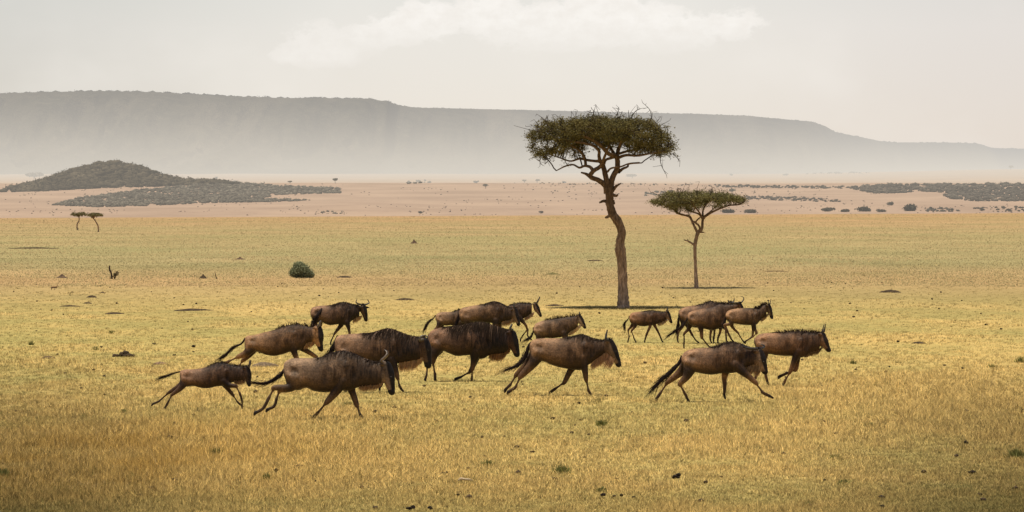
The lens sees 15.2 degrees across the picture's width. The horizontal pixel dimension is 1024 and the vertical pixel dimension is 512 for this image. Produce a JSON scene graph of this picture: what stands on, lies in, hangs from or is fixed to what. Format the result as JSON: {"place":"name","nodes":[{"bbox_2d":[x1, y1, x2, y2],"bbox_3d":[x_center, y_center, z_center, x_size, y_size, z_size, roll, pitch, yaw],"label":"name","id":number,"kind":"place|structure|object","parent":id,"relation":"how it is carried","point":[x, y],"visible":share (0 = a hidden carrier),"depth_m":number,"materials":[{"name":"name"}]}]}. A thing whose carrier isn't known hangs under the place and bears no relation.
{"place":"outdoors","nodes":[
{"label":"outdoors","id":0,"kind":"place"},
{"bbox_2d":[0,168,1023,511],"bbox_3d":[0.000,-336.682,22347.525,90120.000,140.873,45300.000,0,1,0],"label":"ground","id":1,"kind":"structure","parent":0,"point":[506,196],"depth_m":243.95,"materials":[{"name":"beige plant"}]},
{"bbox_2d":[0,467,9,476],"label":"weed tuft","id":2,"kind":"object","parent":1,"relation":"on","point":[3,471],"visible":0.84,"depth_m":57.04,"materials":[{"name":"green plant"}]},
{"bbox_2d":[7,247,57,248],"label":"soil mound","id":3,"kind":"object","parent":1,"relation":"on","point":[32,248],"visible":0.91,"depth_m":373.19,"materials":[{"name":"brown soil"}]},
{"bbox_2d":[25,172,43,178],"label":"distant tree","id":4,"kind":"object","parent":1,"relation":"on","point":[37,174],"visible":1,"depth_m":9087.82,"materials":[{"name":"wood"}]},
{"bbox_2d":[59,305,79,306],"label":"soil mound","id":5,"kind":"object","parent":1,"relation":"on","point":[69,306],"visible":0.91,"depth_m":155.65,"materials":[{"name":"brown soil"}]},
{"bbox_2d":[70,211,87,229],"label":"acacia tree","id":6,"kind":"object","parent":1,"relation":"on","point":[78,214],"visible":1,"depth_m":678.69,"materials":[{"name":"green plant"}]},
{"bbox_2d":[87,212,103,231],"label":"acacia tree","id":7,"kind":"object","parent":1,"relation":"on","point":[93,215],"visible":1,"depth_m":631.69,"materials":[{"name":"green plant"}]},
{"bbox_2d":[0,160,241,191],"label":"hill thicket","id":8,"kind":"object","parent":1,"relation":"on","point":[113,174],"visible":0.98,"depth_m":5057.91,"materials":[{"name":"plant"}]},
{"bbox_2d":[112,350,134,356],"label":"clod heap","id":9,"kind":"object","parent":1,"relation":"on","point":[124,353],"visible":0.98,"depth_m":103.07,"materials":[{"name":"soil"}]},
{"bbox_2d":[174,309,208,310],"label":"soil mound","id":10,"kind":"object","parent":1,"relation":"on","point":[192,309],"visible":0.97,"depth_m":149.14,"materials":[{"name":"brown soil"}]},
{"bbox_2d":[52,180,341,206],"bbox_3d":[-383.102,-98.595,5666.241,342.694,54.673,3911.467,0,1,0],"label":"scrub thicket","id":11,"kind":"object","parent":1,"relation":"on","point":[240,192],"visible":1,"depth_m":4448.48,"materials":[{"name":"plant"}]},
{"bbox_2d":[151,359,251,409],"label":"wildebeest","id":12,"kind":"object","parent":1,"relation":"on","point":[222,373],"visible":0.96,"depth_m":75.05},
{"bbox_2d":[211,447,223,456],"bbox_3d":[-4.811,3.168,62.225,0.290,0.159,0.310,0,1,0],"label":"weed tuft","id":13,"kind":"object","parent":1,"relation":"on","point":[217,450],"visible":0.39,"depth_m":62.19,"materials":[{"name":"green plant"}]},
{"bbox_2d":[252,362,277,366],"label":"soil mound","id":14,"kind":"object","parent":1,"relation":"on","point":[265,364],"visible":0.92,"depth_m":96.80,"materials":[{"name":"brown soil"}]},
{"bbox_2d":[262,473,271,479],"bbox_3d":[-3.602,3.225,56.428,0.146,0.126,0.184,0,1,0],"label":"weed tuft","id":15,"kind":"object","parent":1,"relation":"on","point":[266,474],"visible":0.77,"depth_m":56.40,"materials":[{"name":"green plant"}]},
{"bbox_2d":[215,320,323,365],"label":"wildebeest","id":16,"kind":"object","parent":1,"relation":"on","point":[294,338],"visible":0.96,"depth_m":92.71},
{"bbox_2d":[288,261,314,277],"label":"bush","id":17,"kind":"object","parent":1,"relation":"on","point":[300,269],"visible":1,"depth_m":217.90,"materials":[{"name":"green plant"}]},
{"bbox_2d":[242,350,394,418],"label":"wildebeest","id":18,"kind":"object","parent":1,"relation":"on","point":[335,374],"visible":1,"depth_m":72.17},
{"bbox_2d":[316,210,344,213],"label":"scrub thicket","id":19,"kind":"object","parent":1,"relation":"on","point":[322,212],"visible":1,"depth_m":3410.88,"materials":[{"name":"plant"}]},
{"bbox_2d":[310,299,369,344],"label":"wildebeest","id":20,"kind":"object","parent":1,"relation":"on","point":[341,314],"visible":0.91,"depth_m":111.60},
{"bbox_2d":[324,327,431,392],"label":"wildebeest","id":21,"kind":"object","parent":1,"relation":"on","point":[407,352],"visible":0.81,"depth_m":82.69},
{"bbox_2d":[406,179,430,183],"bbox_3d":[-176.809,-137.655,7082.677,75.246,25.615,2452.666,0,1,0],"label":"scrub thicket","id":22,"kind":"object","parent":1,"relation":"on","point":[409,182],"visible":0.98,"depth_m":7615.05,"materials":[{"name":"plant"}]},
{"bbox_2d":[420,308,463,334],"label":"wildebeest","id":23,"kind":"object","parent":1,"relation":"on","point":[445,318],"visible":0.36,"depth_m":111.62},
{"bbox_2d":[424,321,519,381],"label":"wildebeest","id":24,"kind":"object","parent":1,"relation":"on","point":[476,341],"visible":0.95,"depth_m":88.66},
{"bbox_2d":[454,301,519,327],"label":"wildebeest","id":25,"kind":"object","parent":1,"relation":"on","point":[497,313],"visible":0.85,"depth_m":109.62},
{"bbox_2d":[480,460,494,465],"bbox_3d":[-0.374,3.211,59.725,0.254,0.102,0.338,0,1,-24],"label":"weed tuft","id":26,"kind":"object","parent":1,"relation":"on","point":[488,463],"visible":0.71,"depth_m":59.69,"materials":[{"name":"green plant"}]},
{"bbox_2d":[5,182,1016,214],"bbox_3d":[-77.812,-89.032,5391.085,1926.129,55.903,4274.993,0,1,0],"label":"slope scrub","id":27,"kind":"object","parent":1,"relation":"on","point":[506,203],"visible":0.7,"depth_m":4003.06,"materials":[{"name":"grey plant"}]},
{"bbox_2d":[489,297,541,341],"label":"wildebeest","id":28,"kind":"object","parent":1,"relation":"on","point":[525,313],"visible":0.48,"depth_m":111.66},
{"bbox_2d":[13,282,1023,508],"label":"scattered clods","id":29,"kind":"object","parent":1,"relation":"on","point":[835,433],"visible":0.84,"depth_m":69.89,"materials":[{"name":"soil"}]},
{"bbox_2d":[522,312,585,343],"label":"wildebeest","id":30,"kind":"object","parent":1,"relation":"on","point":[558,327],"visible":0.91,"depth_m":109.24},
{"bbox_2d":[495,330,620,395],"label":"wildebeest","id":31,"kind":"object","parent":1,"relation":"on","point":[572,353],"visible":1,"depth_m":81.60},
{"bbox_2d":[550,464,571,473],"bbox_3d":[0.784,3.206,57.842,0.410,0.148,0.444,0,1,0],"label":"weed tuft","id":32,"kind":"object","parent":1,"relation":"on","point":[559,468],"visible":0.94,"depth_m":57.78,"materials":[{"name":"green plant"}]},
{"bbox_2d":[517,102,680,307],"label":"acacia tree","id":33,"kind":"object","parent":1,"relation":"on","point":[602,131],"visible":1,"depth_m":151.39,"materials":[{"name":"green plant"}]},
{"bbox_2d":[595,486,605,491],"bbox_3d":[1.248,3.272,53.931,0.176,0.092,0.278,-1,1,-42],"label":"weed tuft","id":34,"kind":"object","parent":1,"relation":"on","point":[601,488],"visible":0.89,"depth_m":53.91,"materials":[{"name":"green plant"}]},
{"bbox_2d":[595,419,607,425],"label":"weed tuft","id":35,"kind":"object","parent":1,"relation":"on","point":[600,422],"visible":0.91,"depth_m":70.44,"materials":[{"name":"green plant"}]},
{"bbox_2d":[539,182,715,185],"bbox_3d":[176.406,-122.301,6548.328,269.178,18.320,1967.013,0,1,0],"label":"scrub thicket","id":36,"kind":"object","parent":1,"relation":"on","point":[622,183],"visible":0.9,"depth_m":5836.98,"materials":[{"name":"grey plant"}]},
{"bbox_2d":[623,307,672,342],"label":"wildebeest","id":37,"kind":"object","parent":1,"relation":"on","point":[649,318],"visible":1,"depth_m":113.30},
{"bbox_2d":[644,190,673,195],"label":"scrub thicket","id":38,"kind":"object","parent":1,"relation":"on","point":[657,191],"visible":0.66,"depth_m":4787.60,"materials":[{"name":"plant"}]},
{"bbox_2d":[672,473,680,478],"bbox_3d":[2.422,3.233,56.411,0.133,0.092,0.106,0,1,-22],"label":"dung pile","id":39,"kind":"object","parent":1,"relation":"on","point":[677,476],"visible":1,"depth_m":56.40,"materials":[{"name":"black"}]},
{"bbox_2d":[646,183,748,287],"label":"acacia tree","id":40,"kind":"object","parent":1,"relation":"on","point":[682,200],"visible":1,"depth_m":190.30,"materials":[{"name":"green plant"}]},
{"bbox_2d":[664,296,743,347],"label":"wildebeest","id":41,"kind":"object","parent":1,"relation":"on","point":[711,318],"visible":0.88,"depth_m":108.83},
{"bbox_2d":[674,298,734,342],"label":"wildebeest","id":42,"kind":"object","parent":1,"relation":"on","point":[683,314],"visible":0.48,"depth_m":112.86},
{"bbox_2d":[644,340,773,401],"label":"wildebeest","id":43,"kind":"object","parent":1,"relation":"on","point":[724,359],"visible":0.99,"depth_m":79.08},
{"bbox_2d":[721,209,734,212],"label":"bush","id":44,"kind":"object","parent":1,"relation":"on","point":[728,211],"visible":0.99,"depth_m":3402.12,"materials":[{"name":"grey plant"}]},
{"bbox_2d":[721,300,772,343],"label":"wildebeest","id":45,"kind":"object","parent":1,"relation":"on","point":[753,316],"visible":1,"depth_m":107.34},
{"bbox_2d":[744,209,758,212],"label":"bush","id":46,"kind":"object","parent":1,"relation":"on","point":[751,211],"visible":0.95,"depth_m":3404.83,"materials":[{"name":"grey plant"}]},
{"bbox_2d":[715,184,844,188],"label":"scrub thicket","id":47,"kind":"object","parent":1,"relation":"on","point":[787,186],"visible":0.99,"depth_m":5448.80,"materials":[{"name":"grey plant"}]},
{"bbox_2d":[754,324,830,385],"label":"wildebeest","id":48,"kind":"object","parent":1,"relation":"on","point":[797,345],"visible":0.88,"depth_m":86.20},
{"bbox_2d":[745,195,840,201],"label":"scrub thicket","id":49,"kind":"object","parent":1,"relation":"on","point":[782,199],"visible":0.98,"depth_m":4245.66,"materials":[{"name":"grey plant"}]},
{"bbox_2d":[821,207,834,211],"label":"bush","id":50,"kind":"object","parent":1,"relation":"on","point":[827,209],"visible":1,"depth_m":3500.74,"materials":[{"name":"grey plant"}]},
{"bbox_2d":[807,171,868,173],"bbox_3d":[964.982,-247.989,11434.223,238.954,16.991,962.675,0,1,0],"label":"scrub thicket","id":51,"kind":"object","parent":1,"relation":"on","point":[836,172],"visible":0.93,"depth_m":11649.35,"materials":[{"name":"grey plant"}]},
{"bbox_2d":[854,206,870,211],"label":"bush","id":52,"kind":"object","parent":1,"relation":"on","point":[863,209],"visible":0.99,"depth_m":3499.99,"materials":[{"name":"grey plant"}]},
{"bbox_2d":[880,290,900,292],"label":"soil mound","id":53,"kind":"object","parent":1,"relation":"on","point":[890,291],"visible":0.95,"depth_m":181.17,"materials":[{"name":"brown soil"}]},
{"bbox_2d":[903,204,917,210],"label":"bush","id":54,"kind":"object","parent":1,"relation":"on","point":[910,207],"visible":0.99,"depth_m":3520.33,"materials":[{"name":"grey plant"}]},
{"bbox_2d":[846,182,1023,200],"bbox_3d":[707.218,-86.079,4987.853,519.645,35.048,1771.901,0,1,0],"label":"scrub thicket","id":55,"kind":"object","parent":1,"relation":"on","point":[978,192],"visible":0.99,"depth_m":4949.49,"materials":[{"name":"plant"}]},
{"bbox_2d":[925,207,958,211],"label":"scrub thicket","id":56,"kind":"object","parent":1,"relation":"on","point":[942,208],"visible":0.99,"depth_m":3531.63,"materials":[{"name":"plant"}]},
{"bbox_2d":[973,205,1023,211],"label":"scrub thicket","id":57,"kind":"object","parent":1,"relation":"on","point":[1004,207],"visible":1,"depth_m":3549.74,"materials":[{"name":"grey plant"}]},
{"bbox_2d":[1003,448,1023,458],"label":"weed tuft","id":58,"kind":"object","parent":1,"relation":"on","point":[1017,453],"visible":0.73,"depth_m":61.16,"materials":[{"name":"green plant"}]},
{"bbox_2d":[1014,356,1023,362],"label":"weed tuft","id":59,"kind":"object","parent":1,"relation":"on","point":[1020,359],"visible":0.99,"depth_m":98.82,"materials":[{"name":"green plant"}]},
{"bbox_2d":[0,91,1023,174],"bbox_3d":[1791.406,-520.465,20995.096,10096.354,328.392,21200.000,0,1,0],"label":"escarpment","id":60,"kind":"structure","parent":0,"point":[58,132],"depth_m":14015.78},
{"bbox_2d":[7,89,1016,148],"bbox_3d":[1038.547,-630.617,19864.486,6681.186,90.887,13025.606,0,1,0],"label":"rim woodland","id":61,"kind":"object","parent":60,"relation":"on","point":[370,98],"visible":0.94,"depth_m":14238.10,"materials":[{"name":"grey plant"}]},
{"bbox_2d":[0,0,1023,148],"label":"sky","id":62,"kind":"structure","parent":0,"point":[951,71],"materials":[{"name":"white"}]}
]}

